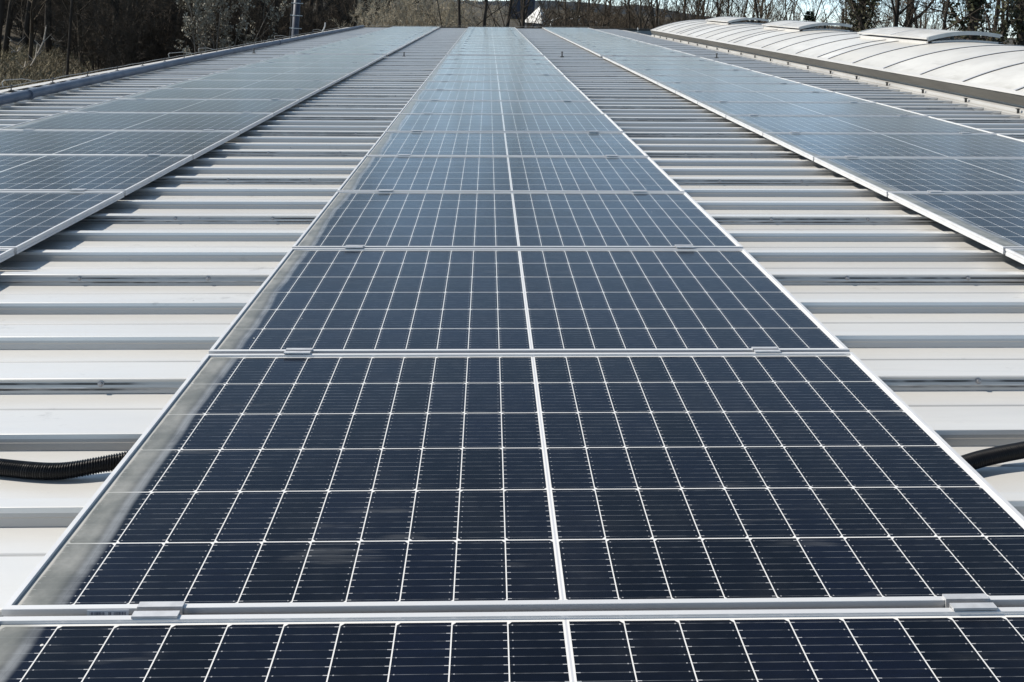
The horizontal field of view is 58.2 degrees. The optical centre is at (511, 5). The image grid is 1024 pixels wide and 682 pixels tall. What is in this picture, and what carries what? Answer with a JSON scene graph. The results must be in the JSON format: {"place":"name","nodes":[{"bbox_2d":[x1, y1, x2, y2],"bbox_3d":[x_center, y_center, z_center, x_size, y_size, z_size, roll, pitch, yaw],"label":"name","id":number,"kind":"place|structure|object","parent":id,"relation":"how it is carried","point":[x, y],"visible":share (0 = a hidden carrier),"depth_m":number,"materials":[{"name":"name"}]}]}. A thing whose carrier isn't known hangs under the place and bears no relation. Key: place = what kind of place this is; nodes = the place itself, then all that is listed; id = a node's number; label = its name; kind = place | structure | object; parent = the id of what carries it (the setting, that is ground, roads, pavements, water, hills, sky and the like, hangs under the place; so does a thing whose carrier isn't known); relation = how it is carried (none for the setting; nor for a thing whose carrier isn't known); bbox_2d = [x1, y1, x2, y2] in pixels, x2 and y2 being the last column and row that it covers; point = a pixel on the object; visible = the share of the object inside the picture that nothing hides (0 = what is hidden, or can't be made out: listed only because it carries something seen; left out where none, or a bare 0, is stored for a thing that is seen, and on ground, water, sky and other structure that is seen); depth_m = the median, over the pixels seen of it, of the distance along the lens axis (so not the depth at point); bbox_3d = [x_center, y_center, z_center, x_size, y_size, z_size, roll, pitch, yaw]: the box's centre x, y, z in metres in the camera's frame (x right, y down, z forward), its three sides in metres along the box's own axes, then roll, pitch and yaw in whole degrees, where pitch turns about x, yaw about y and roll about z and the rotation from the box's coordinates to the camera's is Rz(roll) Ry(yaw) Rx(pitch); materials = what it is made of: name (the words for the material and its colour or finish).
{"place":"outdoors","nodes":[
{"label":"outdoors","id":0,"kind":"place"},
{"bbox_2d":[0,27,339,90],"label":"lightning conductor","id":1,"kind":"object","parent":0,"point":[87,72],"visible":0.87,"depth_m":13.98,"materials":[{"name":"metal"}]},
{"bbox_2d":[0,0,1016,89],"bbox_3d":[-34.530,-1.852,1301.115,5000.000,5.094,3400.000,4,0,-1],"label":"ground","id":2,"kind":"structure","parent":0,"point":[16,39],"depth_m":189.85,"materials":[{"name":"brown plant"}]},
{"bbox_2d":[2,0,14,52],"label":"bare tree","id":3,"kind":"object","parent":2,"relation":"on","point":[6,41],"visible":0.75,"depth_m":59.98,"materials":[{"name":"brown plant"}]},
{"bbox_2d":[21,0,31,46],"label":"bare tree","id":4,"kind":"object","parent":2,"relation":"on","point":[27,23],"visible":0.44,"depth_m":65.47,"materials":[{"name":"brown plant"}]},
{"bbox_2d":[5,0,54,64],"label":"bare tree","id":5,"kind":"object","parent":2,"relation":"on","point":[31,33],"visible":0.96,"depth_m":53.46,"materials":[{"name":"brown plant"}]},
{"bbox_2d":[4,0,58,41],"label":"bare shrub","id":6,"kind":"object","parent":2,"relation":"on","point":[17,15],"visible":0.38,"depth_m":69.67,"materials":[{"name":"brown plant"}]},
{"bbox_2d":[22,0,66,45],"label":"bare shrub","id":7,"kind":"object","parent":2,"relation":"on","point":[38,27],"visible":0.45,"depth_m":67.61,"materials":[{"name":"brown plant"}]},
{"bbox_2d":[44,0,51,52],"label":"bare tree","id":8,"kind":"object","parent":2,"relation":"on","point":[48,43],"visible":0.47,"depth_m":63.43,"materials":[{"name":"brown plant"}]},
{"bbox_2d":[0,41,97,89],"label":"dry grass","id":9,"kind":"structure","parent":2,"relation":"on","point":[11,71],"depth_m":51.36,"materials":[{"name":"brown plant"}]},
{"bbox_2d":[40,0,95,58],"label":"bare shrub","id":10,"kind":"object","parent":2,"relation":"on","point":[66,13],"visible":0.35,"depth_m":60.98,"materials":[{"name":"brown plant"}]},
{"bbox_2d":[66,0,72,77],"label":"tree trunk","id":11,"kind":"object","parent":2,"relation":"on","point":[69,37],"visible":1,"depth_m":46.94,"materials":[{"name":"brown plant"}]},
{"bbox_2d":[48,0,110,69],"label":"bare tree","id":12,"kind":"object","parent":2,"relation":"on","point":[78,29],"visible":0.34,"depth_m":54.43,"materials":[{"name":"brown plant"}]},
{"bbox_2d":[43,0,142,73],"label":"bare shrub","id":13,"kind":"object","parent":2,"relation":"on","point":[91,46],"visible":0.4,"depth_m":49.67,"materials":[{"name":"brown plant"}]},
{"bbox_2d":[52,0,184,66],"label":"bare shrub","id":14,"kind":"object","parent":2,"relation":"on","point":[95,6],"visible":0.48,"depth_m":48.05,"materials":[{"name":"brown plant"}]},
{"bbox_2d":[86,2,172,69],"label":"bare shrub","id":15,"kind":"object","parent":2,"relation":"on","point":[133,59],"visible":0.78,"depth_m":46.34,"materials":[{"name":"brown plant"}]},
{"bbox_2d":[121,3,229,63],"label":"bare shrub","id":16,"kind":"object","parent":2,"relation":"on","point":[161,32],"visible":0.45,"depth_m":46.97,"materials":[{"name":"brown plant"}]},
{"bbox_2d":[141,0,289,62],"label":"bare shrub","id":17,"kind":"object","parent":2,"relation":"on","point":[217,23],"visible":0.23,"depth_m":48.00,"materials":[{"name":"brown plant"}]},
{"bbox_2d":[180,0,275,49],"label":"bare shrub","id":18,"kind":"object","parent":2,"relation":"on","point":[231,21],"visible":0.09,"depth_m":49.75,"materials":[{"name":"brown plant"}]},
{"bbox_2d":[174,0,290,55],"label":"catkin shrub","id":19,"kind":"object","parent":2,"relation":"on","point":[208,13],"visible":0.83,"depth_m":44.59,"materials":[{"name":"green plant"}]},
{"bbox_2d":[213,0,338,46],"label":"bare shrub","id":20,"kind":"object","parent":2,"relation":"on","point":[314,22],"visible":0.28,"depth_m":47.32,"materials":[{"name":"brown plant"}]},
{"bbox_2d":[289,0,302,37],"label":"metal mast","id":21,"kind":"object","parent":2,"relation":"on","point":[296,15],"visible":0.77,"depth_m":29.91,"materials":[{"name":"silver metal"}]},
{"bbox_2d":[318,0,403,26],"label":"bare tree","id":22,"kind":"object","parent":2,"relation":"on","point":[347,17],"visible":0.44,"depth_m":51.57,"materials":[{"name":"brown plant"}]},
{"bbox_2d":[352,0,416,26],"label":"bare shrub","id":23,"kind":"object","parent":2,"relation":"on","point":[397,10],"visible":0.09,"depth_m":45.28,"materials":[{"name":"brown plant"}]},
{"bbox_2d":[349,0,427,26],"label":"bare shrub","id":24,"kind":"object","parent":2,"relation":"on","point":[361,11],"visible":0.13,"depth_m":43.87,"materials":[{"name":"brown plant"}]},
{"bbox_2d":[364,0,457,26],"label":"bare shrub","id":25,"kind":"object","parent":2,"relation":"on","point":[382,21],"visible":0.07,"depth_m":43.01,"materials":[{"name":"brown plant"}]},
{"bbox_2d":[358,0,465,26],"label":"bare shrub","id":26,"kind":"object","parent":2,"relation":"on","point":[435,7],"visible":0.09,"depth_m":45.44,"materials":[{"name":"brown plant"}]},
{"bbox_2d":[415,0,478,26],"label":"bare shrub","id":27,"kind":"object","parent":2,"relation":"on","point":[434,13],"visible":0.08,"depth_m":46.29,"materials":[{"name":"brown plant"}]},
{"bbox_2d":[403,0,502,26],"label":"bare shrub","id":28,"kind":"object","parent":2,"relation":"on","point":[455,13],"visible":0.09,"depth_m":52.67,"materials":[{"name":"brown plant"}]},
{"bbox_2d":[412,0,527,26],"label":"bare tree","id":29,"kind":"object","parent":2,"relation":"on","point":[459,14],"visible":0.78,"depth_m":40.38,"materials":[{"name":"brown plant"}]},
{"bbox_2d":[461,0,529,27],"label":"bare tree","id":30,"kind":"object","parent":2,"relation":"on","point":[523,16],"visible":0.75,"depth_m":41.91,"materials":[{"name":"brown plant"}]},
{"bbox_2d":[0,27,1023,616],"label":"warehouse","id":31,"kind":"structure","parent":2,"relation":"on","point":[118,317],"depth_m":3.95,"materials":[{"name":"metal"}]},
{"bbox_2d":[0,191,123,253],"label":"solar panel","id":32,"kind":"object","parent":31,"relation":"on","point":[28,219],"visible":0.96,"depth_m":4.50,"materials":[{"name":"glass"}]},
{"bbox_2d":[0,451,127,479],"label":"corrugated conduit","id":33,"kind":"object","parent":31,"relation":"on","point":[46,470],"visible":0.43,"depth_m":2.15,"materials":[{"name":"black plastic"}]},
{"bbox_2d":[0,154,192,195],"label":"solar panel","id":34,"kind":"object","parent":31,"relation":"on","point":[127,174],"visible":0.75,"depth_m":5.54,"materials":[{"name":"glass"}]},
{"bbox_2d":[0,130,239,158],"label":"solar panel","id":35,"kind":"object","parent":31,"relation":"on","point":[195,144],"visible":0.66,"depth_m":6.68,"materials":[{"name":"glass"}]},
{"bbox_2d":[0,112,273,133],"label":"solar panel","id":36,"kind":"object","parent":31,"relation":"on","point":[240,122],"visible":0.69,"depth_m":7.78,"materials":[{"name":"glass"}]},
{"bbox_2d":[0,25,363,105],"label":"eave pipe","id":37,"kind":"object","parent":31,"relation":"on","point":[22,95],"visible":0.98,"depth_m":12.78,"materials":[{"name":"grey metal"}]},
{"bbox_2d":[66,99,299,115],"bbox_3d":[-3.140,0.997,8.832,1.903,0.060,1.390,0,0,-2],"label":"solar panel","id":38,"kind":"object","parent":31,"relation":"on","point":[275,107],"visible":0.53,"depth_m":8.95,"materials":[{"name":"glass"}]},
{"bbox_2d":[116,88,319,101],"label":"solar panel","id":39,"kind":"object","parent":31,"relation":"on","point":[218,93],"visible":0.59,"depth_m":10.11,"materials":[{"name":"glass"}]},
{"bbox_2d":[158,80,335,90],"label":"solar panel","id":40,"kind":"object","parent":31,"relation":"on","point":[321,85],"visible":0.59,"depth_m":11.28,"materials":[{"name":"glass"}]},
{"bbox_2d":[189,73,349,82],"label":"solar panel","id":41,"kind":"object","parent":31,"relation":"on","point":[274,76],"visible":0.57,"depth_m":12.45,"materials":[{"name":"glass"}]},
{"bbox_2d":[216,67,360,74],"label":"solar panel","id":42,"kind":"object","parent":31,"relation":"on","point":[350,71],"visible":0.6,"depth_m":13.61,"materials":[{"name":"glass"}]},
{"bbox_2d":[239,62,370,69],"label":"solar panel","id":43,"kind":"object","parent":31,"relation":"on","point":[310,65],"visible":0.58,"depth_m":14.74,"materials":[{"name":"glass"}]},
{"bbox_2d":[258,58,378,64],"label":"solar panel","id":44,"kind":"object","parent":31,"relation":"on","point":[336,60],"visible":0.62,"depth_m":15.90,"materials":[{"name":"glass"}]},
{"bbox_2d":[274,54,385,59],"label":"solar panel","id":45,"kind":"object","parent":31,"relation":"on","point":[325,56],"visible":0.68,"depth_m":17.09,"materials":[{"name":"glass"}]},
{"bbox_2d":[290,50,393,54],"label":"solar panel","id":46,"kind":"object","parent":31,"relation":"on","point":[340,52],"visible":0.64,"depth_m":18.37,"materials":[{"name":"glass"}]},
{"bbox_2d":[304,47,398,51],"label":"solar panel","id":47,"kind":"object","parent":31,"relation":"on","point":[365,49],"visible":0.57,"depth_m":19.60,"materials":[{"name":"glass"}]},
{"bbox_2d":[316,45,403,48],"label":"solar panel","id":48,"kind":"object","parent":31,"relation":"on","point":[355,46],"visible":0.64,"depth_m":20.87,"materials":[{"name":"glass"}]},
{"bbox_2d":[446,51,542,55],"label":"solar panel","id":49,"kind":"object","parent":31,"relation":"on","point":[501,53],"visible":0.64,"depth_m":18.47,"materials":[{"name":"glass"}]},
{"bbox_2d":[449,48,539,51],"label":"solar panel","id":50,"kind":"object","parent":31,"relation":"on","point":[506,50],"visible":0.57,"depth_m":19.73,"materials":[{"name":"glass"}]},
{"bbox_2d":[452,46,536,48],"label":"solar panel","id":51,"kind":"object","parent":31,"relation":"on","point":[508,47],"visible":0.59,"depth_m":20.91,"materials":[{"name":"glass"}]},
{"bbox_2d":[443,55,546,58],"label":"solar panel","id":52,"kind":"object","parent":31,"relation":"on","point":[486,57],"visible":0.56,"depth_m":17.17,"materials":[{"name":"glass"}]},
{"bbox_2d":[436,63,556,68],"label":"solar panel","id":53,"kind":"object","parent":31,"relation":"on","point":[496,66],"visible":0.57,"depth_m":14.86,"materials":[{"name":"glass"}]},
{"bbox_2d":[440,59,552,63],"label":"solar panel","id":54,"kind":"object","parent":31,"relation":"on","point":[519,61],"visible":0.62,"depth_m":16.00,"materials":[{"name":"glass"}]},
{"bbox_2d":[431,68,563,74],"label":"solar panel","id":55,"kind":"object","parent":31,"relation":"on","point":[493,71],"visible":0.59,"depth_m":13.66,"materials":[{"name":"glass"}]},
{"bbox_2d":[425,74,570,81],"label":"solar panel","id":56,"kind":"object","parent":31,"relation":"on","point":[497,78],"visible":0.62,"depth_m":12.53,"materials":[{"name":"glass"}]},
{"bbox_2d":[418,81,578,89],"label":"solar panel","id":57,"kind":"object","parent":31,"relation":"on","point":[457,85],"visible":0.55,"depth_m":11.35,"materials":[{"name":"glass"}]},
{"bbox_2d":[410,90,590,101],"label":"solar panel","id":58,"kind":"object","parent":31,"relation":"on","point":[527,95],"visible":0.65,"depth_m":10.18,"materials":[{"name":"glass"}]},
{"bbox_2d":[400,100,603,113],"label":"solar panel","id":59,"kind":"object","parent":31,"relation":"on","point":[494,107],"visible":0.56,"depth_m":9.05,"materials":[{"name":"glass"}]},
{"bbox_2d":[385,113,623,132],"bbox_3d":[-0.070,1.022,7.760,1.903,0.060,1.390,0,0,-1],"label":"solar panel","id":60,"kind":"object","parent":31,"relation":"on","point":[458,122],"visible":0.69,"depth_m":7.84,"materials":[{"name":"glass"}]},
{"bbox_2d":[366,132,648,156],"bbox_3d":[-0.041,1.030,6.611,1.903,0.060,1.390,0,0,-1],"label":"solar panel","id":61,"kind":"object","parent":31,"relation":"on","point":[503,144],"visible":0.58,"depth_m":6.69,"materials":[{"name":"glass"}]},
{"bbox_2d":[337,155,684,191],"bbox_3d":[-0.011,1.035,5.461,1.903,0.059,1.390,0,0,-1],"label":"solar panel","id":62,"kind":"object","parent":31,"relation":"on","point":[372,173],"visible":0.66,"depth_m":5.52,"materials":[{"name":"glass"}]},
{"bbox_2d":[0,607,1023,681],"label":"solar panel","id":63,"kind":"object","parent":31,"relation":"on","point":[875,645],"visible":1,"depth_m":1.48,"materials":[{"name":"glass"}]},
{"bbox_2d":[2,352,1023,618],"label":"solar panel","id":64,"kind":"object","parent":31,"relation":"on","point":[478,482],"visible":0.81,"depth_m":1.93,"materials":[{"name":"glass"}]},
{"bbox_2d":[292,191,742,248],"bbox_3d":[0.018,1.039,4.311,1.903,0.059,1.390,0,0,-1],"label":"solar panel","id":65,"kind":"object","parent":31,"relation":"on","point":[661,220],"visible":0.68,"depth_m":4.34,"materials":[{"name":"glass"}]},
{"bbox_2d":[209,248,849,353],"bbox_3d":[0.048,1.045,3.162,1.903,0.059,1.390,0,0,-2],"label":"solar panel","id":66,"kind":"object","parent":31,"relation":"on","point":[461,300],"visible":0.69,"depth_m":3.15,"materials":[{"name":"glass"}]},
{"bbox_2d":[588,49,683,52],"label":"solar panel","id":67,"kind":"object","parent":31,"relation":"on","point":[622,50],"visible":0.65,"depth_m":19.95,"materials":[{"name":"glass"}]},
{"bbox_2d":[594,52,696,56],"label":"solar panel","id":68,"kind":"object","parent":31,"relation":"on","point":[654,54],"visible":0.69,"depth_m":18.51,"materials":[{"name":"glass"}]},
{"bbox_2d":[603,56,714,61],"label":"solar panel","id":69,"kind":"object","parent":31,"relation":"on","point":[609,58],"visible":0.69,"depth_m":17.20,"materials":[{"name":"glass"}]},
{"bbox_2d":[611,60,729,65],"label":"solar panel","id":70,"kind":"object","parent":31,"relation":"on","point":[618,62],"visible":0.6,"depth_m":16.09,"materials":[{"name":"glass"}]},
{"bbox_2d":[620,64,749,70],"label":"solar panel","id":71,"kind":"object","parent":31,"relation":"on","point":[675,67],"visible":0.63,"depth_m":14.86,"materials":[{"name":"glass"}]},
{"bbox_2d":[630,69,772,76],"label":"solar panel","id":72,"kind":"object","parent":31,"relation":"on","point":[641,72],"visible":0.66,"depth_m":13.74,"materials":[{"name":"glass"}]},
{"bbox_2d":[643,75,798,84],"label":"solar panel","id":73,"kind":"object","parent":31,"relation":"on","point":[655,79],"visible":0.62,"depth_m":12.58,"materials":[{"name":"glass"}]},
{"bbox_2d":[658,82,833,92],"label":"solar panel","id":74,"kind":"object","parent":31,"relation":"on","point":[771,87],"visible":0.66,"depth_m":11.44,"materials":[{"name":"glass"}]},
{"bbox_2d":[675,91,872,103],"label":"solar panel","id":75,"kind":"object","parent":31,"relation":"on","point":[696,97],"visible":0.62,"depth_m":10.26,"materials":[{"name":"glass"}]},
{"bbox_2d":[698,102,927,117],"bbox_3d":[2.920,1.042,8.988,1.903,0.059,1.390,0,0,-1],"label":"solar panel","id":76,"kind":"object","parent":31,"relation":"on","point":[723,109],"visible":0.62,"depth_m":9.10,"materials":[{"name":"glass"}]},
{"bbox_2d":[651,16,1023,115],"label":"barrel skylight","id":77,"kind":"object","parent":31,"relation":"on","point":[978,73],"visible":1,"depth_m":14.04,"materials":[{"name":"plastic"}]},
{"bbox_2d":[726,115,995,135],"bbox_3d":[2.950,1.048,7.838,1.903,0.059,1.390,0,0,-1],"label":"solar panel","id":78,"kind":"object","parent":31,"relation":"on","point":[760,124],"visible":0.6,"depth_m":7.94,"materials":[{"name":"glass"}]},
{"bbox_2d":[763,133,1023,160],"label":"solar panel","id":79,"kind":"object","parent":31,"relation":"on","point":[810,146],"visible":0.73,"depth_m":6.81,"materials":[{"name":"glass"}]},
{"bbox_2d":[814,157,1023,196],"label":"solar panel","id":80,"kind":"object","parent":31,"relation":"on","point":[883,176],"visible":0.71,"depth_m":5.68,"materials":[{"name":"glass"}]},
{"bbox_2d":[888,192,1023,253],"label":"solar panel","id":81,"kind":"object","parent":31,"relation":"on","point":[994,220],"visible":1,"depth_m":4.61,"materials":[{"name":"glass"}]},
{"bbox_2d":[961,441,1023,469],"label":"corrugated conduit","id":82,"kind":"object","parent":31,"relation":"on","point":[979,459],"visible":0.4,"depth_m":2.23,"materials":[{"name":"black plastic"}]},
{"bbox_2d":[1006,248,1023,263],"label":"solar panel","id":83,"kind":"object","parent":31,"relation":"on","point":[1016,254],"visible":1,"depth_m":3.86,"materials":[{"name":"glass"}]},
{"bbox_2d":[453,0,572,26],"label":"bare tree","id":84,"kind":"object","parent":2,"relation":"on","point":[521,12],"visible":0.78,"depth_m":41.70,"materials":[{"name":"brown plant"}]},
{"bbox_2d":[482,0,572,27],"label":"bare tree","id":85,"kind":"object","parent":2,"relation":"on","point":[485,13],"visible":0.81,"depth_m":40.10,"materials":[{"name":"brown plant"}]},
{"bbox_2d":[511,0,587,27],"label":"multi stem tree","id":86,"kind":"object","parent":2,"relation":"on","point":[578,15],"visible":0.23,"depth_m":45.16,"materials":[{"name":"brown plant"}]},
{"bbox_2d":[528,0,607,27],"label":"bare tree","id":87,"kind":"object","parent":2,"relation":"on","point":[578,9],"visible":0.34,"depth_m":49.83,"materials":[{"name":"brown plant"}]},
{"bbox_2d":[558,0,630,28],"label":"bare tree","id":88,"kind":"object","parent":2,"relation":"on","point":[605,11],"visible":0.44,"depth_m":51.94,"materials":[{"name":"brown plant"}]},
{"bbox_2d":[553,0,702,28],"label":"spreading tree","id":89,"kind":"object","parent":2,"relation":"on","point":[681,10],"visible":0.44,"depth_m":45.73,"materials":[{"name":"brown plant"}]},
{"bbox_2d":[629,0,729,28],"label":"multi stem tree","id":90,"kind":"object","parent":2,"relation":"on","point":[678,19],"visible":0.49,"depth_m":51.95,"materials":[{"name":"brown plant"}]},
{"bbox_2d":[687,0,808,22],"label":"multi stem tree","id":91,"kind":"object","parent":2,"relation":"on","point":[760,9],"visible":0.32,"depth_m":54.30,"materials":[{"name":"brown plant"}]},
{"bbox_2d":[709,0,864,29],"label":"spreading tree","id":92,"kind":"object","parent":2,"relation":"on","point":[756,8],"visible":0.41,"depth_m":51.20,"materials":[{"name":"brown plant"}]},
{"bbox_2d":[746,0,832,22],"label":"multi stem tree","id":93,"kind":"object","parent":2,"relation":"on","point":[797,13],"visible":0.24,"depth_m":60.18,"materials":[{"name":"brown plant"}]},
{"bbox_2d":[817,0,905,29],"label":"multi stem tree","id":94,"kind":"object","parent":2,"relation":"on","point":[885,24],"visible":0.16,"depth_m":56.27,"materials":[{"name":"brown plant"}]},
{"bbox_2d":[839,0,910,31],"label":"ivy clad tree","id":95,"kind":"object","parent":2,"relation":"on","point":[864,18],"visible":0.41,"depth_m":50.44,"materials":[{"name":"green plant"}]},
{"bbox_2d":[818,0,939,31],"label":"bare tree","id":96,"kind":"object","parent":2,"relation":"on","point":[896,12],"visible":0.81,"depth_m":47.23,"materials":[{"name":"brown plant"}]},
{"bbox_2d":[827,0,1019,39],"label":"spreading tree","id":97,"kind":"object","parent":2,"relation":"on","point":[944,16],"visible":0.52,"depth_m":44.50,"materials":[{"name":"brown plant"}]},
{"bbox_2d":[866,0,1001,38],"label":"spreading tree","id":98,"kind":"object","parent":2,"relation":"on","point":[916,24],"visible":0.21,"depth_m":52.87,"materials":[{"name":"brown plant"}]},
{"bbox_2d":[887,0,1023,44],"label":"ivy clad tree","id":99,"kind":"object","parent":2,"relation":"on","point":[1003,28],"visible":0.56,"depth_m":44.41,"materials":[{"name":"green plant"}]},
{"bbox_2d":[960,0,1023,45],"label":"ivy clad tree","id":100,"kind":"object","parent":2,"relation":"on","point":[1019,33],"visible":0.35,"depth_m":46.25,"materials":[{"name":"green plant"}]},
{"bbox_2d":[441,0,1010,39],"bbox_3d":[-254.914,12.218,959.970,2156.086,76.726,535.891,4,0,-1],"label":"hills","id":101,"kind":"structure","parent":0,"point":[542,2],"depth_m":830.93,"materials":[{"name":"green plant"}]},
{"bbox_2d":[470,0,1015,37],"label":"sky","id":102,"kind":"structure","parent":0,"point":[827,6],"materials":[{"name":"white"}]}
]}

